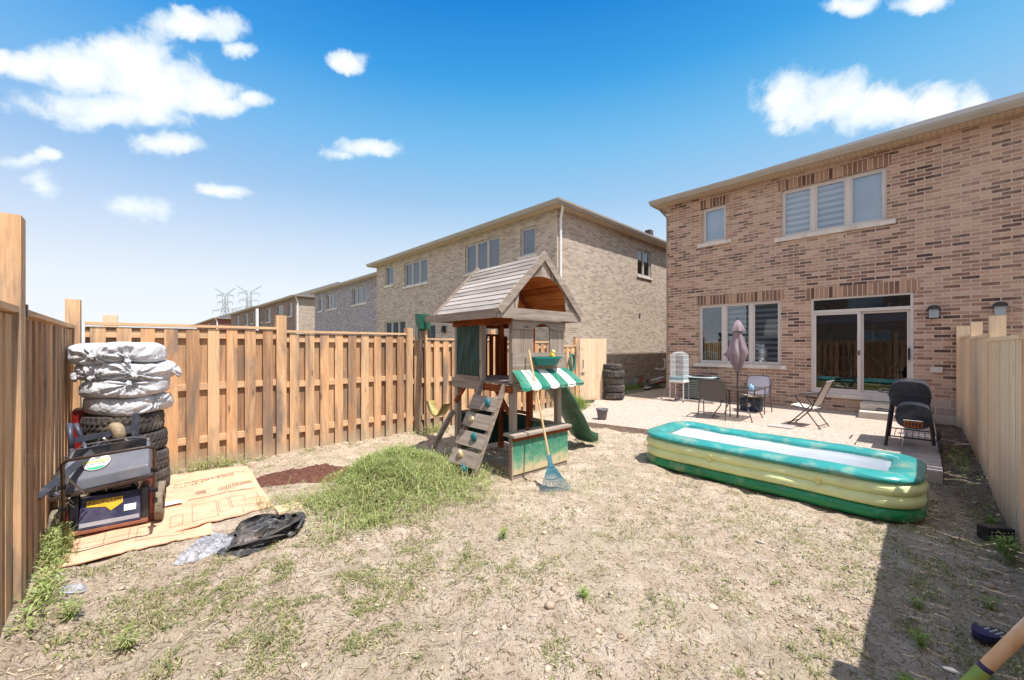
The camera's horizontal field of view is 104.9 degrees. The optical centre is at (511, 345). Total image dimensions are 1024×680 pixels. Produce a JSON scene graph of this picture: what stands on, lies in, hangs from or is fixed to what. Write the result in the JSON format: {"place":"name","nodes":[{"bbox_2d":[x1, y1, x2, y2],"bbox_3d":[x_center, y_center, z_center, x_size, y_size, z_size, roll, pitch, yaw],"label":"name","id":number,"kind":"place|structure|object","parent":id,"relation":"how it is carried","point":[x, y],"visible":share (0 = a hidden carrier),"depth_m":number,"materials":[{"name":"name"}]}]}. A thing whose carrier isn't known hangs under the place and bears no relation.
{"place":"outdoors","nodes":[
{"label":"outdoors","id":0,"kind":"place"},
{"bbox_2d":[0,381,1023,679],"bbox_3d":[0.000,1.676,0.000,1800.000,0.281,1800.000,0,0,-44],"label":"ground","id":1,"kind":"structure","parent":0,"point":[722,633],"depth_m":2.71,"materials":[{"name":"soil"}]},
{"bbox_2d":[0,212,81,636],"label":"fence","id":2,"kind":"object","parent":1,"relation":"on","point":[40,399],"visible":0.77,"depth_m":2.46,"materials":[{"name":"brown wood"}]},
{"bbox_2d":[38,449,94,499],"bbox_3d":[-3.761,1.060,3.350,0.053,0.206,0.895,0,0,-26],"label":"metal channel","id":3,"kind":"object","parent":2,"relation":"attached to","point":[46,489],"visible":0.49,"depth_m":3.20,"materials":[{"name":"grey metal"}]},
{"bbox_2d":[2,551,83,643],"bbox_3d":[-2.916,1.551,2.432,0.302,0.135,1.564,0,0,-44],"label":"weed clump","id":4,"kind":"object","parent":1,"relation":"on","point":[36,596],"visible":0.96,"depth_m":2.47,"materials":[{"name":"plant"}]},
{"bbox_2d":[32,517,79,572],"bbox_3d":[-3.651,1.542,3.154,0.372,0.271,1.195,0,0,-44],"label":"weed clump","id":5,"kind":"object","parent":1,"relation":"on","point":[56,546],"visible":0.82,"depth_m":3.05,"materials":[{"name":"plant"}]},
{"bbox_2d":[51,589,88,623],"bbox_3d":[-2.656,1.573,2.363,0.167,0.154,0.196,0,0,-44],"label":"weed","id":6,"kind":"object","parent":1,"relation":"on","point":[68,614],"visible":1,"depth_m":2.37,"materials":[{"name":"plant"}]},
{"bbox_2d":[58,583,86,592],"bbox_3d":[-2.977,1.644,2.661,0.175,0.041,0.137,0,0,-20],"label":"plastic film","id":7,"kind":"object","parent":1,"relation":"on","point":[78,586],"visible":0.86,"depth_m":2.66,"materials":[{"name":"grey"}]},
{"bbox_2d":[66,413,138,492],"bbox_3d":[-4.013,1.212,3.897,0.545,1.044,0.915,0,0,-44],"label":"folded trolley","id":8,"kind":"object","parent":1,"relation":"on","point":[116,430],"visible":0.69,"depth_m":3.89,"materials":[{"name":"metal"}]},
{"bbox_2d":[103,315,117,326],"bbox_3d":[-5.381,0.640,5.272,0.140,2.080,0.140,0,0,-44],"label":"fence post","id":9,"kind":"object","parent":1,"relation":"on","point":[110,318],"visible":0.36,"depth_m":5.22,"materials":[{"name":"wood"}]},
{"bbox_2d":[41,492,211,568],"bbox_3d":[-3.752,1.656,3.993,1.113,0.053,2.241,0,0,-44],"label":"cardboard sheet","id":10,"kind":"object","parent":1,"relation":"on","point":[106,543],"visible":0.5,"depth_m":3.36,"materials":[{"name":"cardboard"}]},
{"bbox_2d":[72,407,87,449],"bbox_3d":[-4.756,1.190,4.375,0.170,0.980,0.280,0,0,-44],"label":"red container","id":11,"kind":"object","parent":10,"relation":"on","point":[77,413],"visible":0.22,"depth_m":4.25,"materials":[{"name":"plastic"}]},
{"bbox_2d":[47,437,166,537],"bbox_3d":[-3.662,1.196,3.498,0.874,0.919,1.459,0,0,-37],"label":"lawn mower","id":12,"kind":"object","parent":10,"relation":"on","point":[113,485],"visible":0.94,"depth_m":3.55,"materials":[{"name":"red paint"}]},
{"bbox_2d":[146,465,170,486],"bbox_3d":[-4.351,1.549,4.487,0.690,0.222,0.689,-2,0,-44],"label":"tyre","id":13,"kind":"object","parent":10,"relation":"on","point":[163,474],"visible":0.13,"depth_m":4.55,"materials":[{"name":"rubber"}]},
{"bbox_2d":[152,446,169,469],"bbox_3d":[-4.379,1.321,4.502,0.689,0.222,0.690,2,-1,9],"label":"tyre","id":14,"kind":"object","parent":13,"relation":"on","point":[163,453],"visible":0.12,"depth_m":4.57,"materials":[{"name":"rubber"}]},
{"bbox_2d":[86,426,167,448],"bbox_3d":[-4.414,1.093,4.524,0.689,0.222,0.690,0,1,-28],"label":"tyre","id":15,"kind":"object","parent":14,"relation":"on","point":[158,438],"visible":0.26,"depth_m":4.50,"materials":[{"name":"rubber"}]},
{"bbox_2d":[80,410,164,435],"bbox_3d":[-4.421,0.865,4.489,0.690,0.222,0.689,1,-1,25],"label":"tyre","id":16,"kind":"object","parent":15,"relation":"on","point":[90,424],"visible":0.61,"depth_m":4.25,"materials":[{"name":"rubber"}]},
{"bbox_2d":[82,392,173,416],"bbox_3d":[-4.390,0.655,4.529,0.759,0.247,0.737,0,1,-44],"label":"bagged tyre","id":17,"kind":"object","parent":16,"relation":"on","point":[115,407],"visible":0.69,"depth_m":4.25,"materials":[{"name":"white plastic"}]},
{"bbox_2d":[78,378,170,397],"bbox_3d":[-4.379,0.466,4.475,0.744,0.231,0.765,-1,0,-44],"label":"bagged tyre","id":18,"kind":"object","parent":17,"relation":"on","point":[110,389],"visible":0.77,"depth_m":4.20,"materials":[{"name":"white plastic"}]},
{"bbox_2d":[70,360,181,381],"bbox_3d":[-4.384,0.284,4.511,0.899,0.235,0.862,2,0,-44],"label":"bagged tyre","id":19,"kind":"object","parent":18,"relation":"on","point":[159,370],"visible":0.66,"depth_m":4.23,"materials":[{"name":"white plastic"}]},
{"bbox_2d":[67,342,166,364],"bbox_3d":[-4.436,0.089,4.447,0.798,0.252,0.794,-3,1,-44],"label":"bagged tyre","id":20,"kind":"object","parent":19,"relation":"on","point":[103,353],"visible":0.92,"depth_m":4.20,"materials":[{"name":"white plastic"}]},
{"bbox_2d":[106,621,146,651],"bbox_3d":[-2.165,1.647,2.212,0.181,0.128,0.182,0,0,39],"label":"weed","id":21,"kind":"object","parent":1,"relation":"on","point":[128,643],"visible":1,"depth_m":2.21,"materials":[{"name":"plant"}]},
{"bbox_2d":[173,532,232,564],"bbox_3d":[-2.522,1.642,3.273,0.465,0.140,0.300,0,0,-44],"label":"plastic film","id":22,"kind":"object","parent":1,"relation":"on","point":[215,539],"visible":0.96,"depth_m":3.19,"materials":[{"name":"grey"}]},
{"bbox_2d":[194,311,235,329],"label":"brick house","id":23,"kind":"structure","parent":1,"relation":"on","point":[224,320],"depth_m":67.50,"materials":[{"name":"brick"}]},
{"bbox_2d":[157,466,273,533],"bbox_3d":[-3.408,1.654,4.518,0.899,0.056,2.122,0,0,-39],"label":"cardboard sheet","id":24,"kind":"object","parent":1,"relation":"on","point":[214,495],"visible":0.96,"depth_m":4.28,"materials":[{"name":"cardboard"}]},
{"bbox_2d":[165,499,181,505],"bbox_3d":[-3.518,1.629,4.067,0.160,0.003,0.100,0,0,-44],"label":"paper scrap","id":25,"kind":"object","parent":24,"relation":"on","point":[173,502],"visible":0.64,"depth_m":4.07,"materials":[{"name":"white paper"}]},
{"bbox_2d":[171,452,268,473],"bbox_3d":[-4.187,1.585,5.407,1.418,0.214,0.468,0,0,-44],"label":"weed clump","id":26,"kind":"object","parent":1,"relation":"on","point":[206,464],"visible":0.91,"depth_m":5.39,"materials":[{"name":"plant"}]},
{"bbox_2d":[212,288,237,315],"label":"pylon","id":27,"kind":"object","parent":1,"relation":"on","point":[225,302],"visible":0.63,"depth_m":249.60,"materials":[{"name":"metal"}]},
{"bbox_2d":[227,303,263,329],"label":"brick house","id":28,"kind":"structure","parent":1,"relation":"on","point":[245,317],"depth_m":51.50,"materials":[{"name":"brick"}]},
{"bbox_2d":[232,285,260,311],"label":"pylon","id":29,"kind":"object","parent":1,"relation":"on","point":[247,296],"visible":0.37,"depth_m":242.69,"materials":[{"name":"metal"}]},
{"bbox_2d":[256,308,258,329],"bbox_3d":[-5.315,0.455,8.206,0.055,2.450,0.055,0,0,24],"label":"pole","id":30,"kind":"object","parent":1,"relation":"on","point":[257,317],"visible":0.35,"depth_m":8.18,"materials":[{"name":"white plastic"}]},
{"bbox_2d":[216,511,305,557],"bbox_3d":[-2.193,1.634,3.488,0.695,0.158,0.530,0,0,-44],"label":"garbage bag","id":31,"kind":"object","parent":1,"relation":"on","point":[253,534],"visible":0.98,"depth_m":3.42,"materials":[{"name":"plastic"}]},
{"bbox_2d":[274,501,302,514],"bbox_3d":[-2.271,1.647,3.996,0.220,0.025,0.190,0,0,-44],"label":"timber offcut","id":32,"kind":"object","parent":1,"relation":"on","point":[281,509],"visible":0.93,"depth_m":3.97,"materials":[{"name":"beige wood"}]},
{"bbox_2d":[256,282,340,333],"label":"brick house","id":33,"kind":"structure","parent":1,"relation":"on","point":[298,310],"depth_m":37.49,"materials":[{"name":"brick"}]},
{"bbox_2d":[265,308,270,322],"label":"window","id":34,"kind":"structure","parent":33,"relation":"in","point":[268,310],"depth_m":43.97,"materials":[{"name":"glass"}]},
{"bbox_2d":[278,305,282,314],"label":"window","id":35,"kind":"structure","parent":33,"relation":"in","point":[280,308],"depth_m":40.65,"materials":[{"name":"glass"}]},
{"bbox_2d":[256,463,350,487],"bbox_3d":[-2.696,1.665,5.199,1.392,0.167,0.862,0,0,-20],"label":"soil heap","id":36,"kind":"object","parent":1,"relation":"on","point":[310,473],"visible":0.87,"depth_m":4.98,"materials":[{"name":"soil"}]},
{"bbox_2d":[84,315,578,472],"bbox_3d":[-1.617,0.655,8.122,9.779,2.250,0.113,0,0,-44],"label":"side fence","id":37,"kind":"object","parent":1,"relation":"on","point":[264,393],"visible":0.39,"depth_m":6.25,"materials":[{"name":"brown wood"}]},
{"bbox_2d":[569,353,575,370],"bbox_3d":[1.697,0.480,11.154,0.272,0.519,0.100,0,0,-44],"label":"garden hose","id":38,"kind":"object","parent":37,"relation":"hanging from","point":[574,362],"visible":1,"depth_m":11.14,"materials":[{"name":"teal plastic"}]},
{"bbox_2d":[579,339,605,399],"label":"gate","id":39,"kind":"structure","parent":37,"relation":"attached to","point":[592,356],"depth_m":11.57,"materials":[{"name":"beige wood"}]},
{"bbox_2d":[308,272,376,334],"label":"brick house","id":40,"kind":"structure","parent":1,"relation":"on","point":[350,305],"depth_m":28.89,"materials":[{"name":"brick"}]},
{"bbox_2d":[317,297,321,312],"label":"window","id":41,"kind":"structure","parent":40,"relation":"in","point":[320,298],"depth_m":33.68,"materials":[{"name":"glass"}]},
{"bbox_2d":[325,293,336,310],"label":"window","id":42,"kind":"structure","parent":40,"relation":"in","point":[331,299],"depth_m":31.64,"materials":[{"name":"glass"}]},
{"bbox_2d":[351,285,366,306],"bbox_3d":[-10.732,-3.467,27.682,0.175,1.305,2.600,0,0,-44],"label":"window","id":43,"kind":"structure","parent":40,"relation":"in","point":[359,294],"depth_m":27.84,"materials":[{"name":"glass"}]},
{"bbox_2d":[241,438,510,550],"bbox_3d":[-1.154,1.479,4.555,3.310,0.612,2.803,0,0,-44],"label":"weed pile","id":44,"kind":"object","parent":1,"relation":"on","point":[386,479],"visible":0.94,"depth_m":4.33,"materials":[{"name":"plant"}]},
{"bbox_2d":[400,422,454,436],"bbox_3d":[-1.530,1.617,7.781,1.736,0.235,0.726,0,0,-44],"label":"weed clump","id":45,"kind":"object","parent":1,"relation":"on","point":[436,428],"visible":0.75,"depth_m":7.74,"materials":[{"name":"plant"}]},
{"bbox_2d":[497,526,509,538],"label":"weed","id":46,"kind":"object","parent":1,"relation":"on","point":[502,534],"visible":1,"depth_m":3.46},
{"bbox_2d":[415,250,598,482],"bbox_3d":[-0.483,0.250,6.604,2.686,3.001,3.658,0,0,-41],"label":"playhouse","id":47,"kind":"object","parent":1,"relation":"on","point":[520,300],"visible":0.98,"depth_m":5.44,"materials":[{"name":"brown wood"}]},
{"bbox_2d":[4,410,1023,679],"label":"grass patches","id":48,"kind":"object","parent":1,"relation":"on","point":[396,626],"depth_m":2.69,"materials":[{"name":"plant"}]},
{"bbox_2d":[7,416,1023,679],"bbox_3d":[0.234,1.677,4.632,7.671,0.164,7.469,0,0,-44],"label":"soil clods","id":49,"kind":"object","parent":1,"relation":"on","point":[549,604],"visible":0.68,"depth_m":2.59,"materials":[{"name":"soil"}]},
{"bbox_2d":[366,197,665,394],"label":"brick house","id":50,"kind":"structure","parent":1,"relation":"on","point":[612,272],"depth_m":15.95,"materials":[{"name":"brick"}]},
{"bbox_2d":[384,265,393,287],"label":"window","id":51,"kind":"structure","parent":50,"relation":"in","point":[389,270],"depth_m":21.52,"materials":[{"name":"glass"}]},
{"bbox_2d":[386,320,404,335],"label":"window","id":52,"kind":"structure","parent":50,"relation":"in","point":[398,326],"depth_m":21.08,"materials":[{"name":"glass"}]},
{"bbox_2d":[402,258,427,288],"bbox_3d":[-4.747,-3.542,19.427,0.175,1.295,2.400,0,0,-44],"label":"window","id":53,"kind":"structure","parent":50,"relation":"in","point":[416,271],"depth_m":19.51,"materials":[{"name":"glass"}]},
{"bbox_2d":[416,323,434,340],"bbox_3d":[-4.085,0.130,18.815,0.069,2.300,1.800,0,0,-44],"label":"window","id":54,"kind":"structure","parent":50,"relation":"in","point":[432,331],"depth_m":18.59,"materials":[{"name":"glass"}]},
{"bbox_2d":[463,236,498,276],"bbox_3d":[-1.197,-3.533,15.730,0.175,1.315,2.350,0,0,-44],"label":"window","id":55,"kind":"structure","parent":50,"relation":"in","point":[484,254],"depth_m":15.81,"materials":[{"name":"glass"}]},
{"bbox_2d":[517,226,536,260],"bbox_3d":[1.002,-3.617,14.293,1.355,1.105,0.930,0,0,-44],"label":"window","id":56,"kind":"structure","parent":50,"relation":"in","point":[527,234],"depth_m":13.97,"materials":[{"name":"glass"}]},
{"bbox_2d":[637,249,652,280],"bbox_3d":[5.704,-3.493,17.016,1.320,1.235,0.175,0,0,-44],"label":"window","id":57,"kind":"structure","parent":50,"relation":"in","point":[643,256],"depth_m":17.03,"materials":[{"name":"glass"}]},
{"bbox_2d":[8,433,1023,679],"bbox_3d":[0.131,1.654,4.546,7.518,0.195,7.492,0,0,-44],"label":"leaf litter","id":58,"kind":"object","parent":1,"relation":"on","point":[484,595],"visible":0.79,"depth_m":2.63,"materials":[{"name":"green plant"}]},
{"bbox_2d":[41,414,1023,679],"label":"grass tufts","id":59,"kind":"object","parent":1,"relation":"on","point":[353,634],"visible":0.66,"depth_m":2.61,"materials":[{"name":"plant"}]},
{"bbox_2d":[98,448,996,678],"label":"pebbles","id":60,"kind":"object","parent":1,"relation":"on","point":[989,585],"visible":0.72,"depth_m":2.66,"materials":[{"name":"stone"}]},
{"bbox_2d":[528,350,571,491],"bbox_3d":[0.353,0.869,4.728,0.315,1.626,0.693,0,0,-44],"label":"leaf rake","id":61,"kind":"object","parent":1,"relation":"on","point":[551,469],"visible":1,"depth_m":4.63,"materials":[{"name":"plastic"}]},
{"bbox_2d":[117,440,990,679],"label":"weeds","id":62,"kind":"object","parent":1,"relation":"on","point":[504,548],"visible":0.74,"depth_m":2.69,"materials":[{"name":"green plant"}]},
{"bbox_2d":[571,391,594,410],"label":"bush","id":63,"kind":"object","parent":1,"relation":"on","point":[582,404],"visible":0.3,"depth_m":10.53,"materials":[{"name":"plant"}]},
{"bbox_2d":[577,583,591,599],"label":"weed","id":64,"kind":"object","parent":1,"relation":"on","point":[583,592],"visible":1,"depth_m":2.61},
{"bbox_2d":[623,382,655,390],"bbox_3d":[4.308,1.563,15.101,7.900,0.273,1.225,0,0,-44],"label":"grass strip","id":65,"kind":"object","parent":1,"relation":"on","point":[631,386],"depth_m":15.44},
{"bbox_2d":[638,377,665,388],"bbox_3d":[5.644,1.487,15.894,2.350,0.327,1.061,0,0,-44],"label":"scrap pile","id":66,"kind":"object","parent":1,"relation":"on","point":[658,382],"visible":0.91,"depth_m":15.75,"materials":[{"name":"brown wood"}]},
{"bbox_2d":[646,421,928,522],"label":"inflatable pool","id":67,"kind":"structure","parent":1,"relation":"on","point":[883,485],"depth_m":4.47,"materials":[{"name":"teal plastic"}]},
{"bbox_2d":[648,92,1023,425],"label":"brick house","id":68,"kind":"structure","parent":1,"relation":"on","point":[924,219],"depth_m":9.60,"materials":[{"name":"brown brick"}]},
{"bbox_2d":[705,341,721,360],"bbox_3d":[6.194,0.260,11.958,0.030,0.760,0.630,0,0,-44],"label":"crib rail","id":69,"kind":"object","parent":68,"relation":"in","point":[706,349],"visible":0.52,"depth_m":11.99,"materials":[{"name":"brown wood"}]},
{"bbox_2d":[697,204,730,247],"bbox_3d":[6.442,-3.543,12.093,1.355,1.155,0.940,0,0,-44],"label":"window","id":70,"kind":"structure","parent":68,"relation":"in","point":[714,218],"depth_m":11.77,"materials":[{"name":"white glass"}]},
{"bbox_2d":[694,289,786,369],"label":"window","id":71,"kind":"structure","parent":68,"relation":"in","point":[760,319],"depth_m":11.16,"materials":[{"name":"white glass"}]},
{"bbox_2d":[757,348,767,361],"bbox_3d":[6.942,0.311,10.890,0.144,0.498,0.277,0,0,-44],"label":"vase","id":72,"kind":"object","parent":68,"relation":"in","point":[763,354],"visible":0.94,"depth_m":10.84,"materials":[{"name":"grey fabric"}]},
{"bbox_2d":[774,154,895,242],"bbox_3d":[7.903,-3.558,9.759,0.230,1.607,2.330,0,0,-44],"label":"window","id":73,"kind":"structure","parent":68,"relation":"in","point":[856,201],"depth_m":9.72,"materials":[{"name":"white glass"}]},
{"bbox_2d":[805,292,913,401],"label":"patio door","id":74,"kind":"structure","parent":68,"relation":"in","point":[843,334],"depth_m":11.38,"materials":[{"name":"white glass"}]},
{"bbox_2d":[891,670,917,679],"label":"weed","id":75,"kind":"object","parent":1,"relation":"on","point":[905,677],"visible":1,"depth_m":1.95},
{"bbox_2d":[905,594,929,609],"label":"weed","id":76,"kind":"object","parent":1,"relation":"on","point":[915,604],"visible":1,"depth_m":2.52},
{"bbox_2d":[896,420,942,483],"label":"paving slabs","id":77,"kind":"structure","parent":1,"relation":"on","point":[927,453],"depth_m":6.00,"materials":[{"name":"concrete"}]},
{"bbox_2d":[876,378,942,452],"bbox_3d":[6.398,1.074,6.338,1.409,1.063,0.722,0,0,-44],"label":"charcoal grill","id":78,"kind":"object","parent":77,"relation":"on","point":[910,399],"visible":1,"depth_m":6.05,"materials":[{"name":"black paint"}]},
{"bbox_2d":[905,625,935,649],"bbox_3d":[2.261,1.626,2.192,0.121,0.094,0.150,0,0,6],"label":"weed","id":79,"kind":"object","parent":1,"relation":"on","point":[920,643],"visible":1,"depth_m":2.18,"materials":[{"name":"plant"}]},
{"bbox_2d":[938,665,963,676],"bbox_3d":[2.266,1.676,2.029,0.034,0.034,0.094,0,0,-44],"label":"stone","id":80,"kind":"object","parent":1,"relation":"on","point":[949,669],"visible":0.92,"depth_m":2.02,"materials":[{"name":"stone"}]},
{"bbox_2d":[935,423,988,485],"bbox_3d":[7.238,1.681,6.424,5.340,0.105,0.360,0,0,-44],"label":"soil bed","id":81,"kind":"object","parent":1,"relation":"on","point":[950,433],"visible":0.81,"depth_m":5.79,"materials":[{"name":"soil"}]},
{"bbox_2d":[940,439,991,489],"bbox_3d":[6.471,1.637,5.662,3.731,0.135,0.440,0,0,-44],"label":"weed clump","id":82,"kind":"object","parent":1,"relation":"on","point":[961,458],"visible":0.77,"depth_m":5.58,"materials":[{"name":"plant"}]},
{"bbox_2d":[971,623,1006,644],"bbox_3d":[2.704,1.627,2.223,0.210,0.045,0.116,0,0,-14],"label":"sandal sole","id":83,"kind":"object","parent":1,"relation":"on","point":[988,635],"visible":0.9,"depth_m":2.20,"materials":[{"name":"rubber"}]},
{"bbox_2d":[956,315,1023,552],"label":"fence","id":84,"kind":"object","parent":1,"relation":"on","point":[990,393],"visible":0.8,"depth_m":4.31,"materials":[{"name":"wood"}]},
{"bbox_2d":[975,593,1007,610],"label":"weed","id":85,"kind":"object","parent":1,"relation":"on","point":[989,606],"visible":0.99,"depth_m":2.49,"materials":[{"name":"plant"}]},
{"bbox_2d":[960,617,1023,679],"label":"shovel","id":86,"kind":"object","parent":1,"relation":"on","point":[1001,652],"visible":1,"depth_m":1.22,"materials":[{"name":"brown wood"}]},
{"bbox_2d":[979,512,1004,523],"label":"weed","id":87,"kind":"object","parent":1,"relation":"on","point":[991,519],"visible":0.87,"depth_m":3.75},
{"bbox_2d":[977,523,1014,542],"bbox_3d":[4.149,1.610,3.373,0.200,0.120,0.103,0,0,8],"label":"nursery tray","id":88,"kind":"object","parent":1,"relation":"on","point":[987,530],"visible":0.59,"depth_m":3.34,"materials":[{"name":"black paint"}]},
{"bbox_2d":[984,531,1023,560],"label":"weed","id":89,"kind":"object","parent":1,"relation":"on","point":[999,540],"visible":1,"depth_m":3.09,"materials":[{"name":"plant"}]},
{"bbox_2d":[0,0,1023,342],"label":"sky","id":90,"kind":"structure","parent":0,"point":[157,156],"materials":[{"name":"blue"}]},
{"bbox_2d":[582,395,901,452],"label":"patio","id":91,"kind":"structure","parent":0,"point":[628,415],"depth_m":8.41,"materials":[{"name":"concrete"}]},
{"bbox_2d":[596,408,607,419],"bbox_3d":[1.955,1.488,8.532,0.268,0.235,0.268,0,0,-44],"label":"flower pot","id":92,"kind":"object","parent":91,"relation":"on","point":[601,413],"visible":1,"depth_m":8.44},
{"bbox_2d":[602,392,623,399],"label":"tyre","id":93,"kind":"object","parent":91,"relation":"on","point":[613,395],"visible":0.85,"depth_m":11.46,"materials":[{"name":"rubber"}]},
{"bbox_2d":[603,384,624,391],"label":"tyre","id":94,"kind":"object","parent":93,"relation":"on","point":[613,388],"visible":0.84,"depth_m":11.45,"materials":[{"name":"rubber"}]},
{"bbox_2d":[603,377,623,384],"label":"tyre","id":95,"kind":"object","parent":94,"relation":"on","point":[613,381],"visible":0.87,"depth_m":11.47,"materials":[{"name":"rubber"}]},
{"bbox_2d":[602,370,624,377],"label":"tyre","id":96,"kind":"object","parent":95,"relation":"on","point":[613,373],"visible":0.98,"depth_m":11.46,"materials":[{"name":"rubber"}]},
{"bbox_2d":[603,364,621,368],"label":"tyre","id":97,"kind":"object","parent":96,"relation":"on","point":[612,366],"visible":0.97,"depth_m":11.51,"materials":[{"name":"rubber"}]},
{"bbox_2d":[669,352,689,402],"bbox_3d":[4.819,0.894,11.325,0.432,1.423,0.420,0,0,-44],"label":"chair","id":98,"kind":"object","parent":91,"relation":"on","point":[677,378],"visible":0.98,"depth_m":11.25,"materials":[{"name":"plastic"}]},
{"bbox_2d":[680,375,719,403],"bbox_3d":[5.478,1.240,11.361,0.840,0.730,0.920,0,0,-44],"label":"air conditioner","id":99,"kind":"object","parent":91,"relation":"on","point":[693,393],"visible":0.59,"depth_m":11.23,"materials":[{"name":"metal"}]},
{"bbox_2d":[697,379,730,420],"bbox_3d":[4.490,1.166,8.743,0.568,0.886,0.615,0,0,38],"label":"patio chair","id":100,"kind":"object","parent":91,"relation":"on","point":[711,390],"visible":0.98,"depth_m":8.58,"materials":[{"name":"fabric"}]},
{"bbox_2d":[723,317,747,417],"bbox_3d":[4.996,0.485,8.707,0.401,2.240,0.444,0,0,-21],"label":"patio umbrella","id":101,"kind":"object","parent":91,"relation":"on","point":[736,354],"visible":1,"depth_m":8.63,"materials":[{"name":"fabric"}]},
{"bbox_2d":[712,385,766,422],"bbox_3d":[4.993,1.267,8.704,0.928,0.687,0.928,0,0,-44],"label":"patio table","id":102,"kind":"object","parent":91,"relation":"on","point":[739,388],"visible":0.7,"depth_m":8.59,"materials":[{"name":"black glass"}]},
{"bbox_2d":[740,396,763,411],"bbox_3d":[5.889,1.440,9.676,0.310,0.330,0.470,0,0,-44],"label":"storage bin","id":103,"kind":"object","parent":91,"relation":"on","point":[758,403],"visible":0.69,"depth_m":9.57,"materials":[{"name":"black plastic"}]},
{"bbox_2d":[739,375,771,414],"bbox_3d":[5.877,1.166,9.495,0.615,0.886,0.568,0,0,-42],"label":"patio chair","id":104,"kind":"object","parent":91,"relation":"on","point":[759,381],"visible":0.81,"depth_m":9.58,"materials":[{"name":"fabric"}]},
{"bbox_2d":[767,423,795,428],"bbox_3d":[5.331,1.592,7.781,0.370,0.024,0.400,0,0,-44],"label":"paving tile","id":105,"kind":"object","parent":91,"relation":"on","point":[778,425],"visible":1,"depth_m":7.76,"materials":[{"name":"concrete"}]},
{"bbox_2d":[787,380,834,429],"bbox_3d":[5.945,1.146,7.836,0.510,0.933,0.669,0,0,-36],"label":"folding chair","id":106,"kind":"object","parent":91,"relation":"on","point":[822,393],"visible":0.99,"depth_m":7.74,"materials":[{"name":"fabric"}]},
{"bbox_2d":[858,401,896,420],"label":"door steps","id":107,"kind":"structure","parent":91,"relation":"on","point":[867,410],"depth_m":8.66,"materials":[{"name":"concrete"}]},
{"bbox_2d":[816,303,829,309],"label":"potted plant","id":108,"kind":"object","parent":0,"point":[826,306],"visible":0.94,"depth_m":10.04,"materials":[{"name":"ceramic"}]},
{"bbox_2d":[867,353,906,390],"bbox_3d":[9.191,0.688,9.630,0.456,1.007,0.712,0,0,-44],"label":"clothes rack","id":109,"kind":"object","parent":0,"point":[884,369],"visible":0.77,"depth_m":9.61,"materials":[{"name":"black plastic"}]},
{"bbox_2d":[893,297,905,305],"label":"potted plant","id":110,"kind":"object","parent":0,"point":[900,300],"visible":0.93,"depth_m":9.01,"materials":[{"name":"ceramic"}]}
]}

